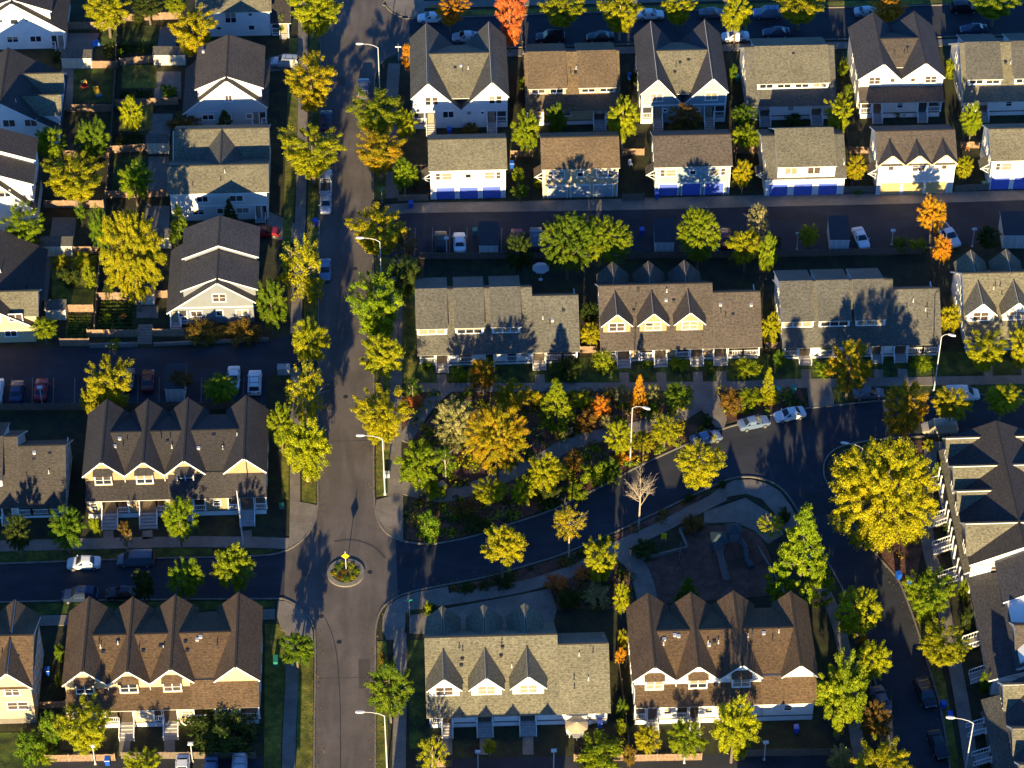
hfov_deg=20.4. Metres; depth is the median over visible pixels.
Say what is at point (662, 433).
deciduous tree
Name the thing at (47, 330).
deciduous tree
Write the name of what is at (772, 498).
corner pavement
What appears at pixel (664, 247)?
door
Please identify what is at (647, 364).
shrub
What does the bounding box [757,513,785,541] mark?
deciduous tree
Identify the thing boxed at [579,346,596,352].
picket fence
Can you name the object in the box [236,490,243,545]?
utility pole
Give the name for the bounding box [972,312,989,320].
window
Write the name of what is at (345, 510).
street
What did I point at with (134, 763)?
deciduous tree
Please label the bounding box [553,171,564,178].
window
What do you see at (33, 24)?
house
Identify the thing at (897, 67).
duplex house
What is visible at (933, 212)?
deciduous tree
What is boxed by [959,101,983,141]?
deciduous tree
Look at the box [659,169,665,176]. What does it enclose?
window
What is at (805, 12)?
deciduous tree
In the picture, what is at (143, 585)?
deciduous tree
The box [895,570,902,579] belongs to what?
wheelie bin
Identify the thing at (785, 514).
shrub
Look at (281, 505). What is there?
utility cabinet
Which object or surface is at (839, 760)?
shrub
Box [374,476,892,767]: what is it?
kerb
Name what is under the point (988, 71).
duplex house
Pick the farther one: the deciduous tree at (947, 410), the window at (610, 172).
the window at (610, 172)
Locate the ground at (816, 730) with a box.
[0,0,1023,767]
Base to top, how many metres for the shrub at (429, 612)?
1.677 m
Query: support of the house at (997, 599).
on the ground at (816, 730)
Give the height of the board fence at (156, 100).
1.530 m
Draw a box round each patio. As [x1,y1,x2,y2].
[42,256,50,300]
[50,217,76,237]
[61,69,73,109]
[65,33,99,49]
[136,306,157,317]
[145,206,169,230]
[147,157,168,191]
[149,114,172,135]
[154,71,180,98]
[158,27,176,45]
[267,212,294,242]
[269,53,288,70]
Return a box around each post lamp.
[90,744,96,764]
[188,742,193,762]
[475,750,480,767]
[551,749,556,767]
[763,740,768,760]
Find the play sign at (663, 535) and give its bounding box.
[661,533,666,541]
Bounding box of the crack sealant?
[325,618,340,767]
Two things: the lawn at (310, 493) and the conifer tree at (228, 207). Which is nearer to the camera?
the lawn at (310, 493)
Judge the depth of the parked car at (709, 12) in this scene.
444.63 m
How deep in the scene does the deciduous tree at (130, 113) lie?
422.11 m
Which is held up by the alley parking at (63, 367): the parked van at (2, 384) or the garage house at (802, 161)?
the parked van at (2, 384)
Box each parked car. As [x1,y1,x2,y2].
[9,380,24,403]
[33,378,48,401]
[67,555,100,571]
[106,585,138,601]
[121,368,135,391]
[140,369,154,392]
[175,754,190,767]
[203,756,218,767]
[227,366,240,389]
[258,225,279,237]
[319,192,332,213]
[319,258,331,280]
[418,11,441,23]
[452,31,476,43]
[452,232,466,251]
[511,228,523,245]
[586,31,613,42]
[636,8,663,20]
[689,429,722,446]
[698,7,723,19]
[719,228,731,248]
[721,30,749,42]
[737,414,770,432]
[762,26,790,37]
[773,406,806,423]
[851,226,869,248]
[852,386,884,400]
[854,6,876,18]
[869,685,891,714]
[927,729,948,760]
[960,23,988,33]
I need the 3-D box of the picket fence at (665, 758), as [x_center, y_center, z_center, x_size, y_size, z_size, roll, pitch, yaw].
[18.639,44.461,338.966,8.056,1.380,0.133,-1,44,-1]
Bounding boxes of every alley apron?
[385,203,409,214]
[410,190,1023,212]
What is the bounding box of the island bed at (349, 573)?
[332,562,359,581]
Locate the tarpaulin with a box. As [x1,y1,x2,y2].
[91,39,100,46]
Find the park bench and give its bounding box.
[562,427,574,438]
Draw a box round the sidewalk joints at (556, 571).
[422,500,725,607]
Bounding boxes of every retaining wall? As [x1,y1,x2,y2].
[89,342,137,347]
[153,337,268,345]
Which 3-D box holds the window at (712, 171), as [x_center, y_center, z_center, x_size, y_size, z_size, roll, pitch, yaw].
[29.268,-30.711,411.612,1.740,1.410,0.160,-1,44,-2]
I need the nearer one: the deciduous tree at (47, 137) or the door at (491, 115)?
the deciduous tree at (47, 137)
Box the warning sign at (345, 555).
[342,552,348,568]
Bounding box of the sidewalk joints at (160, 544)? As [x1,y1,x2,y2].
[8,536,277,550]
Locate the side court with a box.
[410,589,556,633]
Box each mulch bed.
[402,391,431,430]
[405,391,673,487]
[407,422,708,540]
[451,494,703,592]
[552,560,633,608]
[720,389,807,421]
[827,440,921,581]
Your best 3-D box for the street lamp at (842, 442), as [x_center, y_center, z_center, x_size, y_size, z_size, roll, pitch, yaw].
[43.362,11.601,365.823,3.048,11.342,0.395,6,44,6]
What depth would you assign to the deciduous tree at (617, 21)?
436.70 m
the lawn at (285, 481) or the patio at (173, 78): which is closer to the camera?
the lawn at (285, 481)
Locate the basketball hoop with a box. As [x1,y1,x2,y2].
[143,203,152,218]
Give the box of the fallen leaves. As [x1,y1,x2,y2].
[2,35,1009,767]
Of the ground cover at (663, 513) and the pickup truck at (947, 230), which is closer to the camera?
the ground cover at (663, 513)
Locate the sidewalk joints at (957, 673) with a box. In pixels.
[926,448,974,760]
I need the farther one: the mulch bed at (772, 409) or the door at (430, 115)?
the door at (430, 115)
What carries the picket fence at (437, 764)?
on the sidewalk at (750, 761)
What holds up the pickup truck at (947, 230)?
on the alley
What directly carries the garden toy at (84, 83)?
on the lawn at (102, 80)
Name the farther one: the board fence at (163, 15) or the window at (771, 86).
the board fence at (163, 15)
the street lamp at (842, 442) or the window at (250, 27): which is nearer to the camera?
the street lamp at (842, 442)
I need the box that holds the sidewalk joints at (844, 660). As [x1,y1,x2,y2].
[809,554,862,756]
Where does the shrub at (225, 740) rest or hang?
on the ground at (816, 730)
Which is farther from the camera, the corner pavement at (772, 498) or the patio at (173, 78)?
the patio at (173, 78)
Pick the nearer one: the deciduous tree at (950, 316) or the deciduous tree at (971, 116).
the deciduous tree at (950, 316)
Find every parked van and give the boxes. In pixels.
[0,378,4,403]
[117,549,154,568]
[921,417,958,435]
[945,385,979,401]
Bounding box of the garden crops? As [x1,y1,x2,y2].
[67,43,153,336]
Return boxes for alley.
[374,200,1023,256]
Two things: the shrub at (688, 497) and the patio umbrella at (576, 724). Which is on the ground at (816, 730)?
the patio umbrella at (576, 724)
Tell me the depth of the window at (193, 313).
393.39 m
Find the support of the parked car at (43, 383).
on the alley parking at (63, 367)
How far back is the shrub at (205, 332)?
391.23 m
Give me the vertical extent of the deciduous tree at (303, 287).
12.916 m
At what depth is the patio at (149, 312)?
396.26 m
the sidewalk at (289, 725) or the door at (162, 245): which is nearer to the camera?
the sidewalk at (289, 725)
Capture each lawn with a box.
[0,548,274,561]
[0,601,274,614]
[0,733,47,767]
[51,256,96,304]
[65,315,91,337]
[73,69,115,101]
[96,301,135,329]
[99,21,120,44]
[111,155,145,190]
[119,105,153,130]
[122,25,156,49]
[122,65,156,87]
[264,624,284,767]
[282,38,297,268]
[282,409,288,498]
[296,640,313,767]
[302,370,316,503]
[304,0,319,328]
[375,132,384,199]
[375,257,390,495]
[377,641,387,767]
[402,257,416,382]
[410,640,424,748]
[416,350,1020,382]
[425,0,1023,15]
[832,384,1023,403]
[917,619,958,767]
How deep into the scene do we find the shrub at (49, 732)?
338.78 m
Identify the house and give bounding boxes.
[0,0,70,50]
[0,47,67,144]
[0,128,42,232]
[0,230,47,342]
[0,422,72,526]
[0,599,43,723]
[62,592,262,740]
[82,395,268,530]
[166,215,259,329]
[167,124,270,222]
[182,34,269,124]
[195,0,290,38]
[409,21,508,136]
[415,275,579,372]
[422,133,506,199]
[424,603,610,738]
[522,42,620,130]
[533,131,619,197]
[595,260,761,368]
[626,590,817,734]
[634,19,728,130]
[645,129,732,195]
[738,37,836,127]
[754,126,846,195]
[772,268,941,365]
[847,11,944,123]
[866,124,957,194]
[923,420,1023,592]
[948,33,1023,122]
[950,248,1023,353]
[962,553,1023,694]
[965,676,1023,767]
[978,123,1023,189]
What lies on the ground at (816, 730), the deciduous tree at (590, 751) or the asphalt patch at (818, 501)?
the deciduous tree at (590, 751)
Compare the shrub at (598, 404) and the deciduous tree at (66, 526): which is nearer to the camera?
the deciduous tree at (66, 526)
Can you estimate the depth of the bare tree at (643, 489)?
362.15 m
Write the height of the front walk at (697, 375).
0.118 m
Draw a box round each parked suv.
[61,585,98,604]
[232,753,247,767]
[247,370,262,395]
[270,54,300,68]
[319,110,332,131]
[356,79,369,98]
[433,231,447,252]
[529,227,542,249]
[536,29,565,43]
[752,5,781,19]
[913,676,937,709]
[949,0,978,14]
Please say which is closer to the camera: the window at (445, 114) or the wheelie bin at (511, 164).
the wheelie bin at (511, 164)
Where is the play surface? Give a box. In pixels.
[644,525,780,603]
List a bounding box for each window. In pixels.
[0,189,11,197]
[2,119,16,127]
[4,330,17,336]
[4,690,20,695]
[6,36,18,42]
[6,701,29,709]
[8,313,23,321]
[9,19,18,24]
[24,119,37,126]
[29,35,42,42]
[75,686,93,694]
[89,503,98,509]
[94,477,112,484]
[119,685,138,692]
[136,476,153,483]
[139,711,148,717]
[163,684,181,691]
[176,475,193,480]
[181,710,190,716]
[190,310,203,316]
[192,209,204,215]
[196,196,208,202]
[202,114,214,120]
[212,293,226,302]
[212,499,221,505]
[215,310,223,316]
[216,26,221,30]
[216,208,223,214]
[224,13,236,23]
[224,95,232,101]
[229,195,243,201]
[235,309,248,315]
[236,207,249,213]
[246,113,253,119]
[248,25,254,30]
[418,329,445,334]
[425,97,431,105]
[431,96,438,105]
[435,173,440,180]
[435,686,453,695]
[441,172,452,180]
[442,111,454,118]
[456,328,482,333]
[465,173,471,178]
[466,110,471,115]
[477,685,495,694]
[484,171,495,179]
[488,95,495,103]
[493,327,519,332]
[495,95,502,103]
[496,171,501,178]
[519,684,537,693]
[521,353,528,356]
[531,90,545,93]
[547,171,553,178]
[549,89,563,93]
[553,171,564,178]
[564,111,571,115]
[576,172,583,176]
[581,88,595,92]
[596,170,607,177]
[599,88,613,92]
[607,170,613,177]
[608,322,624,331]
[644,321,661,330]
[645,682,663,689]
[650,93,662,101]
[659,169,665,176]
[663,708,671,714]
[665,169,676,176]
[681,321,697,329]
[688,680,707,688]
[689,170,696,174]
[704,92,717,100]
[704,707,712,713]
[708,168,719,175]
[720,168,725,175]
[732,679,750,687]
[759,84,773,88]
[777,84,791,88]
[783,322,811,327]
[783,704,792,711]
[784,168,797,174]
[787,106,793,110]
[794,84,808,87]
[806,167,820,174]
[812,83,826,87]
[820,321,848,326]
[856,320,884,325]
[868,77,880,84]
[889,78,895,82]
[896,103,903,108]
[909,77,915,81]
[911,166,924,171]
[924,75,937,83]
[940,165,947,169]
[962,538,965,553]
[969,80,983,84]
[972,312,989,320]
[985,80,999,83]
[989,566,995,573]
[994,163,1001,170]
[1000,162,1012,170]
[1005,102,1012,106]
[1007,311,1023,319]
[1015,79,1023,83]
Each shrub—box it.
[11,728,47,767]
[34,745,57,765]
[39,710,64,747]
[48,48,60,63]
[53,253,69,269]
[54,644,64,662]
[55,672,61,688]
[56,264,79,289]
[71,249,96,268]
[73,204,86,223]
[82,261,96,288]
[88,516,99,533]
[102,284,114,299]
[102,313,111,320]
[107,337,121,350]
[116,48,123,57]
[130,12,144,25]
[161,82,178,102]
[162,111,202,129]
[174,704,264,760]
[185,316,226,346]
[223,316,263,347]
[277,14,284,32]
[378,652,386,665]
[402,393,424,410]
[411,173,419,188]
[415,510,441,542]
[420,359,435,372]
[420,602,439,615]
[423,481,449,500]
[424,600,432,613]
[450,498,477,518]
[451,365,467,381]
[458,581,473,595]
[460,122,477,133]
[462,513,492,534]
[478,579,489,590]
[489,571,515,590]
[518,77,524,89]
[532,391,543,408]
[533,178,541,189]
[537,484,562,508]
[543,572,567,593]
[548,353,584,384]
[554,423,571,438]
[554,463,571,481]
[556,585,580,610]
[562,446,583,472]
[564,483,588,502]
[570,389,594,409]
[573,563,590,579]
[574,407,598,432]
[579,461,605,487]
[581,581,611,612]
[591,395,610,418]
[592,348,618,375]
[599,414,613,430]
[601,456,622,486]
[612,383,632,404]
[612,449,634,464]
[614,698,629,719]
[615,647,625,663]
[615,719,627,736]
[617,630,627,647]
[623,744,637,766]
[630,69,636,85]
[630,538,658,561]
[642,360,652,369]
[645,402,659,413]
[646,384,662,404]
[668,355,689,372]
[679,513,704,537]
[684,493,694,501]
[701,413,713,427]
[706,361,713,373]
[717,386,743,416]
[717,480,726,488]
[728,63,737,81]
[730,356,764,380]
[739,387,767,413]
[763,390,781,405]
[772,234,781,247]
[773,349,787,367]
[777,506,790,522]
[785,113,808,126]
[813,360,830,378]
[826,743,852,767]
[837,57,849,77]
[843,83,853,94]
[857,634,866,646]
[891,236,908,253]
[908,236,927,254]
[908,353,936,372]
[915,615,931,624]
[921,439,934,451]
[931,461,942,482]
[943,520,953,533]
[945,58,954,78]
[957,577,969,601]
[960,607,973,630]
[976,670,992,692]
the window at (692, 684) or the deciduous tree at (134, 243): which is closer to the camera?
the window at (692, 684)
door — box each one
[52,310,59,319]
[53,247,59,256]
[56,36,62,46]
[73,59,79,67]
[154,144,160,153]
[160,239,165,247]
[166,56,172,64]
[171,392,178,401]
[172,311,178,320]
[253,113,260,122]
[257,206,263,216]
[281,24,286,32]
[428,113,433,122]
[435,186,455,199]
[459,186,478,198]
[482,185,501,198]
[488,112,494,121]
[547,185,567,197]
[570,184,590,197]
[593,184,612,196]
[654,108,660,117]
[658,183,678,195]
[661,245,666,254]
[681,182,701,195]
[704,182,724,194]
[706,107,711,116]
[768,183,788,195]
[792,182,813,195]
[817,182,837,194]
[836,242,842,252]
[879,182,901,194]
[901,181,924,193]
[924,180,947,193]
[989,176,1010,189]
[1010,238,1017,247]
[1012,176,1023,188]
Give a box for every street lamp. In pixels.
[355,711,387,767]
[356,43,380,99]
[356,237,381,271]
[356,434,385,494]
[629,406,649,461]
[841,441,862,455]
[932,334,955,391]
[946,716,973,767]
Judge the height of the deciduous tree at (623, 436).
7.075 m
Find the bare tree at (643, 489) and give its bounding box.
[624,466,657,528]
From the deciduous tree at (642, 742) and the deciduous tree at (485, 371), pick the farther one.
the deciduous tree at (485, 371)
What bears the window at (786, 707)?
in the row house at (694, 658)
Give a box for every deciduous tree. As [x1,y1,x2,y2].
[0,200,44,243]
[0,514,32,556]
[29,316,58,344]
[34,125,66,167]
[39,149,104,209]
[47,503,86,552]
[50,691,114,756]
[74,114,110,169]
[79,388,101,414]
[81,0,131,37]
[84,353,134,407]
[86,201,110,254]
[96,208,166,311]
[117,94,142,132]
[117,157,156,206]
[117,521,132,550]
[122,746,161,767]
[129,0,162,24]
[131,568,154,603]
[161,0,188,19]
[161,494,198,546]
[166,556,205,601]
[167,2,219,60]
[167,369,194,389]
[168,204,187,246]
[200,372,238,405]
[210,542,256,595]
[216,110,233,124]
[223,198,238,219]
[255,278,287,335]
[266,401,293,450]
[276,233,326,303]
[277,122,347,184]
[279,632,315,669]
[281,416,332,482]
[283,360,327,425]
[284,50,337,117]
[285,0,342,43]
[291,316,331,377]
[344,264,404,339]
[345,86,403,134]
[345,202,409,262]
[349,383,416,449]
[355,125,407,179]
[359,333,405,396]
[364,657,413,722]
[386,253,422,308]
[392,157,417,194]
[392,437,439,491]
[395,225,418,261]
[396,107,416,145]
[401,44,409,77]
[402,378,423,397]
[416,734,449,767]
[428,0,472,31]
[432,395,478,453]
[433,445,456,480]
[463,402,531,478]
[466,357,497,396]
[471,476,510,507]
[480,523,528,583]
[481,739,496,757]
[494,0,527,51]
[494,377,531,414]
[504,231,533,274]
[509,108,539,154]
[509,474,537,508]
[510,184,529,202]
[512,167,525,183]
[526,452,566,492]
[536,377,576,433]
[537,0,587,29]
[538,209,598,279]
[544,103,568,132]
[552,503,586,558]
[574,728,626,767]
[577,214,633,268]
[580,302,598,324]
[580,322,599,350]
[582,536,618,583]
[597,0,643,40]
[603,420,635,455]
[605,94,640,148]
[612,581,631,619]
[628,374,647,412]
[632,430,655,455]
[634,723,662,754]
[651,414,679,448]
[661,0,697,30]
[663,380,695,413]
[666,716,709,758]
[668,103,703,129]
[671,434,727,494]
[673,577,699,602]
[677,206,721,268]
[709,693,761,763]
[719,0,753,44]
[723,226,762,271]
[730,103,759,127]
[730,159,753,193]
[731,123,759,154]
[746,203,769,240]
[757,230,778,278]
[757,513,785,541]
[760,367,776,399]
[762,311,781,349]
[763,503,835,609]
[776,0,825,30]
[798,223,819,249]
[813,647,870,740]
[823,338,873,399]
[824,92,854,132]
[826,434,940,552]
[832,585,883,643]
[846,154,866,185]
[850,734,915,767]
[854,639,892,685]
[860,698,893,742]
[869,0,908,24]
[882,380,928,441]
[902,565,957,621]
[916,193,946,243]
[917,616,972,669]
[931,234,953,268]
[931,386,974,422]
[941,304,962,337]
[955,155,973,184]
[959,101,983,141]
[963,329,1008,375]
[969,0,1022,26]
[976,225,1001,254]
[983,382,1023,420]
[1009,322,1023,372]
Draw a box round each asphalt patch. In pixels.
[323,381,334,409]
[333,76,345,85]
[351,211,361,231]
[358,659,369,688]
[577,217,601,224]
[755,212,793,220]
[804,492,831,515]
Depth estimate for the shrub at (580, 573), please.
360.11 m
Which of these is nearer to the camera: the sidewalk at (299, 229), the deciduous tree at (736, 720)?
the deciduous tree at (736, 720)
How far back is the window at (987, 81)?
425.15 m
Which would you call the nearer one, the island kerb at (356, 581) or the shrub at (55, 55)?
the island kerb at (356, 581)
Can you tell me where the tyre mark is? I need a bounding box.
[334,539,385,557]
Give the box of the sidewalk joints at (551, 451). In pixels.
[407,416,676,500]
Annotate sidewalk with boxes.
[0,536,288,551]
[39,609,274,625]
[282,632,297,767]
[290,2,307,332]
[290,367,300,501]
[385,63,399,198]
[388,258,402,495]
[392,633,406,767]
[396,387,700,501]
[397,37,1003,60]
[397,384,452,442]
[409,375,1023,391]
[412,497,726,609]
[424,0,753,7]
[608,543,656,599]
[788,532,865,767]
[807,383,833,406]
[920,440,978,767]
[934,441,944,450]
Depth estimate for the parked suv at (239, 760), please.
337.40 m
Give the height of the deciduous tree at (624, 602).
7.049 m
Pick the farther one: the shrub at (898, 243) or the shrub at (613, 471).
the shrub at (898, 243)
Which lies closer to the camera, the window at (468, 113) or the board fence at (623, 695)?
the board fence at (623, 695)
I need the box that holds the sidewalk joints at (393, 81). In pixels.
[386,69,399,189]
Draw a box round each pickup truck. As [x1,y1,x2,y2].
[319,169,332,193]
[937,222,960,247]
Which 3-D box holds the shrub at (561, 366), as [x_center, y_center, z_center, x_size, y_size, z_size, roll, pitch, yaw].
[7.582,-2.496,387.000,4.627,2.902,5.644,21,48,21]
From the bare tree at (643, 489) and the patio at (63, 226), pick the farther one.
the patio at (63, 226)
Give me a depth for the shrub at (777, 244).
405.76 m
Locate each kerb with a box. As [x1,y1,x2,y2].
[0,370,318,563]
[0,598,315,767]
[317,30,320,326]
[327,558,364,586]
[373,35,1002,199]
[373,257,1023,544]
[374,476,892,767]
[382,0,1023,18]
[422,246,937,257]
[823,434,954,767]
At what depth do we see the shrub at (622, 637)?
351.42 m
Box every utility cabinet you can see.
[273,655,278,666]
[277,363,290,375]
[279,503,283,508]
[383,471,389,478]
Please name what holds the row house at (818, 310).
on the ground at (816, 730)
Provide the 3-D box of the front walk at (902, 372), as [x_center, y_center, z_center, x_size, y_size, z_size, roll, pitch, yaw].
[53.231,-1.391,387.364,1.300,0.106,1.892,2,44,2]
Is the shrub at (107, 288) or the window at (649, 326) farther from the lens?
the shrub at (107, 288)
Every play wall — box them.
[642,521,706,560]
[757,545,785,593]
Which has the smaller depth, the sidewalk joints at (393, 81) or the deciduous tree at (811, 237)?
the deciduous tree at (811, 237)
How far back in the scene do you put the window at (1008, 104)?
426.45 m
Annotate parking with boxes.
[0,334,317,405]
[48,757,261,767]
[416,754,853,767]
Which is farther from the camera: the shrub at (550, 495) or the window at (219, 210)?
the window at (219, 210)
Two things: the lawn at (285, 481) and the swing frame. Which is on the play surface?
the swing frame
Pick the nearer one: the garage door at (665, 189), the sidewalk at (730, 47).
the garage door at (665, 189)
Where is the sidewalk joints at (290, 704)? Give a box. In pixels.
[282,666,296,743]
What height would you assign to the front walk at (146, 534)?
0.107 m
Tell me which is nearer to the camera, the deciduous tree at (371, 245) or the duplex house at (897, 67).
the deciduous tree at (371, 245)
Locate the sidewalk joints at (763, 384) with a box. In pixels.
[420,378,1017,390]
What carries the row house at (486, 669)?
on the ground at (816, 730)
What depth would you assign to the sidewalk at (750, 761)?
339.24 m
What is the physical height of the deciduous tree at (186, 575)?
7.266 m
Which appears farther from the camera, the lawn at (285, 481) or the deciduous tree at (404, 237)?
the deciduous tree at (404, 237)
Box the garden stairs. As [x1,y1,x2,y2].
[137,324,152,343]
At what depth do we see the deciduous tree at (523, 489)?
366.16 m
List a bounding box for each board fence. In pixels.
[0,401,261,409]
[43,199,103,207]
[59,338,89,345]
[63,150,108,157]
[66,103,111,111]
[67,21,119,28]
[67,304,93,311]
[72,246,98,253]
[86,329,137,336]
[91,60,117,67]
[94,0,119,329]
[96,291,131,299]
[106,189,167,197]
[110,143,146,153]
[114,97,177,106]
[119,55,153,65]
[120,751,255,758]
[122,12,180,20]
[152,328,184,336]
[155,290,167,297]
[419,251,575,258]
[522,41,524,84]
[617,645,629,744]
[622,193,643,200]
[624,250,765,258]
[733,108,736,185]
[742,747,852,755]
[777,247,922,256]
[843,185,875,192]
[845,115,852,185]
[954,182,989,191]
[959,99,964,140]
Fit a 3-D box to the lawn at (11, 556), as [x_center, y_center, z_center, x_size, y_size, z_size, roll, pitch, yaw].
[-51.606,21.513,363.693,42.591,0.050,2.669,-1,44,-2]
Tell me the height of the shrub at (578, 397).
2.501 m
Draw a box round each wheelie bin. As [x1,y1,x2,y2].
[44,666,49,675]
[104,756,109,765]
[312,218,317,226]
[408,200,412,207]
[447,126,450,133]
[473,227,476,235]
[510,160,513,168]
[597,719,602,728]
[640,227,643,234]
[654,190,658,198]
[735,73,739,81]
[776,386,781,394]
[791,385,796,393]
[793,724,798,733]
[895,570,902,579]
[940,699,946,709]
[947,711,952,719]
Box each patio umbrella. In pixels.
[532,262,548,280]
[565,716,587,738]
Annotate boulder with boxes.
[434,480,447,491]
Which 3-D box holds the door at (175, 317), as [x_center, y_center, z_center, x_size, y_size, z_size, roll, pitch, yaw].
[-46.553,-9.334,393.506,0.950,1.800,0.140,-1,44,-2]
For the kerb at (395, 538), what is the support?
on the ground at (816, 730)
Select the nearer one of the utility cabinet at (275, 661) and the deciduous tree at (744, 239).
the utility cabinet at (275, 661)
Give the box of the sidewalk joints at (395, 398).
[389,272,401,486]
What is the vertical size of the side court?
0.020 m
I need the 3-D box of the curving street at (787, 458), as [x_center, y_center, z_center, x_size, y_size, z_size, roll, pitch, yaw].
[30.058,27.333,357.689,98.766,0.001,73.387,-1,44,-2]
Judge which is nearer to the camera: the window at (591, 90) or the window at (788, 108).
the window at (591, 90)
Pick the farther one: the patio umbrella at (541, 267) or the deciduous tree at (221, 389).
the patio umbrella at (541, 267)
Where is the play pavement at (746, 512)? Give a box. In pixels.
[704,498,783,543]
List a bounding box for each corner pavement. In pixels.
[276,600,312,639]
[289,500,316,547]
[376,492,402,539]
[382,586,448,639]
[385,0,424,17]
[704,479,798,530]
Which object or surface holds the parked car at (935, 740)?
on the curving street at (787, 458)
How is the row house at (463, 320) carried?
on the ground at (816, 730)
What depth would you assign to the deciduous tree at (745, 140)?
418.05 m
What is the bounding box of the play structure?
[710,523,753,580]
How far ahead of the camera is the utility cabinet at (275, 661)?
349.80 m
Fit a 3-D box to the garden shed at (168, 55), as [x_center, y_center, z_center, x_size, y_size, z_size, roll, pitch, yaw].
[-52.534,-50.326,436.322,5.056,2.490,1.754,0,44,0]
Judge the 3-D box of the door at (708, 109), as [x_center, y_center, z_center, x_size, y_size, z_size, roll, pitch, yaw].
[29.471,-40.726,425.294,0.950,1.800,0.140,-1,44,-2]
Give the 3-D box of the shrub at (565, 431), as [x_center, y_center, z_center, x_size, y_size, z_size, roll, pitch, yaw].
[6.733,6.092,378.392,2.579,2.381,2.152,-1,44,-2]
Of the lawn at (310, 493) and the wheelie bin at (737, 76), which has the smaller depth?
the lawn at (310, 493)
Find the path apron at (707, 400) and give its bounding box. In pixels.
[674,387,726,428]
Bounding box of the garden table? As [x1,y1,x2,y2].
[572,733,581,737]
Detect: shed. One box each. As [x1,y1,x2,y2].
[40,236,73,256]
[44,299,67,319]
[60,49,92,68]
[134,284,155,304]
[146,134,169,153]
[152,46,185,64]
[153,228,171,248]
[164,363,186,401]
[478,221,498,258]
[653,218,674,254]
[827,216,849,252]
[998,211,1023,248]
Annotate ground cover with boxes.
[403,386,791,531]
[406,394,917,611]
[407,384,793,538]
[410,386,894,606]
[412,387,754,522]
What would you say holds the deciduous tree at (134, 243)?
on the ground at (816, 730)
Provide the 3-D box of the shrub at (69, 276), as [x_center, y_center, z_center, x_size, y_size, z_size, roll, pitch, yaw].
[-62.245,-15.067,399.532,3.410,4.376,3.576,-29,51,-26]
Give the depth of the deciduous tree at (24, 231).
401.38 m
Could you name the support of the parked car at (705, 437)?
on the curving street at (787, 458)
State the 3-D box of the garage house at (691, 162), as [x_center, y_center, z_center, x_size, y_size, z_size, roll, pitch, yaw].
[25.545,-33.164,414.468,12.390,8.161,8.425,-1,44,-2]
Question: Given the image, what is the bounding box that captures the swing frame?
[673,542,686,572]
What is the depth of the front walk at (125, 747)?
340.85 m
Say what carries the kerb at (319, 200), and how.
on the ground at (816, 730)
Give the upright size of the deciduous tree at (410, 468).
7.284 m
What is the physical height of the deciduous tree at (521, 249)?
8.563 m
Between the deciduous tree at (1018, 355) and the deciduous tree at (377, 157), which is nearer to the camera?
the deciduous tree at (1018, 355)
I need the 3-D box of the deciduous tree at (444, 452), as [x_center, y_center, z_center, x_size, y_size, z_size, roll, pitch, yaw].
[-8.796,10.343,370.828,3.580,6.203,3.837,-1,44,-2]
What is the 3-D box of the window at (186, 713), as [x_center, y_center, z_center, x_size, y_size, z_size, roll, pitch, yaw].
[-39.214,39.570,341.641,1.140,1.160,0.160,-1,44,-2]
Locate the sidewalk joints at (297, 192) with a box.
[291,36,306,310]
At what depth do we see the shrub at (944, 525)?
365.30 m
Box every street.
[0,552,284,600]
[284,0,409,767]
[396,393,1023,767]
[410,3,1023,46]
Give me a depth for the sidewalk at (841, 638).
352.17 m
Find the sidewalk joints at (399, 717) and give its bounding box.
[392,651,406,766]
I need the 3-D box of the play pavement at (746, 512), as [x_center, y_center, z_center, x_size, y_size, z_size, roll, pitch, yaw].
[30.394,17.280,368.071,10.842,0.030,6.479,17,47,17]
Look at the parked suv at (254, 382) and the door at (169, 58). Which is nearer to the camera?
the parked suv at (254, 382)
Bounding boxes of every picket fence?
[38,700,65,708]
[44,753,115,761]
[397,194,427,200]
[431,759,451,766]
[510,149,532,156]
[574,753,635,760]
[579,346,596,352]
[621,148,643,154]
[635,752,701,760]
[734,146,757,152]
[765,342,781,348]
[847,147,869,153]
[960,141,980,147]
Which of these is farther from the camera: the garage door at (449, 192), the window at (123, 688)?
the garage door at (449, 192)
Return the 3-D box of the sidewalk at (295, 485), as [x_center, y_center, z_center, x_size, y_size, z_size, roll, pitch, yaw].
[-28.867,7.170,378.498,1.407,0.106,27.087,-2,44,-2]
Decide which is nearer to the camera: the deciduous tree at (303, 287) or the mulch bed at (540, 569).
the mulch bed at (540, 569)
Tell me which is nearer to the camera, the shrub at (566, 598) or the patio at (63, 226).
the shrub at (566, 598)
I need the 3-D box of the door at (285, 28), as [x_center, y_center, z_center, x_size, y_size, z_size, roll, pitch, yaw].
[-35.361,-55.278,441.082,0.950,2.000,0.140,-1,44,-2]
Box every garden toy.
[80,79,87,87]
[93,86,101,96]
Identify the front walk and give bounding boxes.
[73,746,83,753]
[103,530,113,537]
[119,741,129,755]
[142,530,152,538]
[164,739,174,752]
[242,530,251,538]
[437,374,446,383]
[441,739,451,754]
[480,737,490,754]
[523,736,532,754]
[535,374,544,383]
[619,372,628,382]
[647,737,657,751]
[656,372,666,382]
[693,372,702,382]
[717,371,726,382]
[801,369,810,379]
[873,369,882,377]
[898,369,907,376]
[983,365,992,375]
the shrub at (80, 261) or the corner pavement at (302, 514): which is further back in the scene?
the shrub at (80, 261)
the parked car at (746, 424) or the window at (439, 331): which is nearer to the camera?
the parked car at (746, 424)

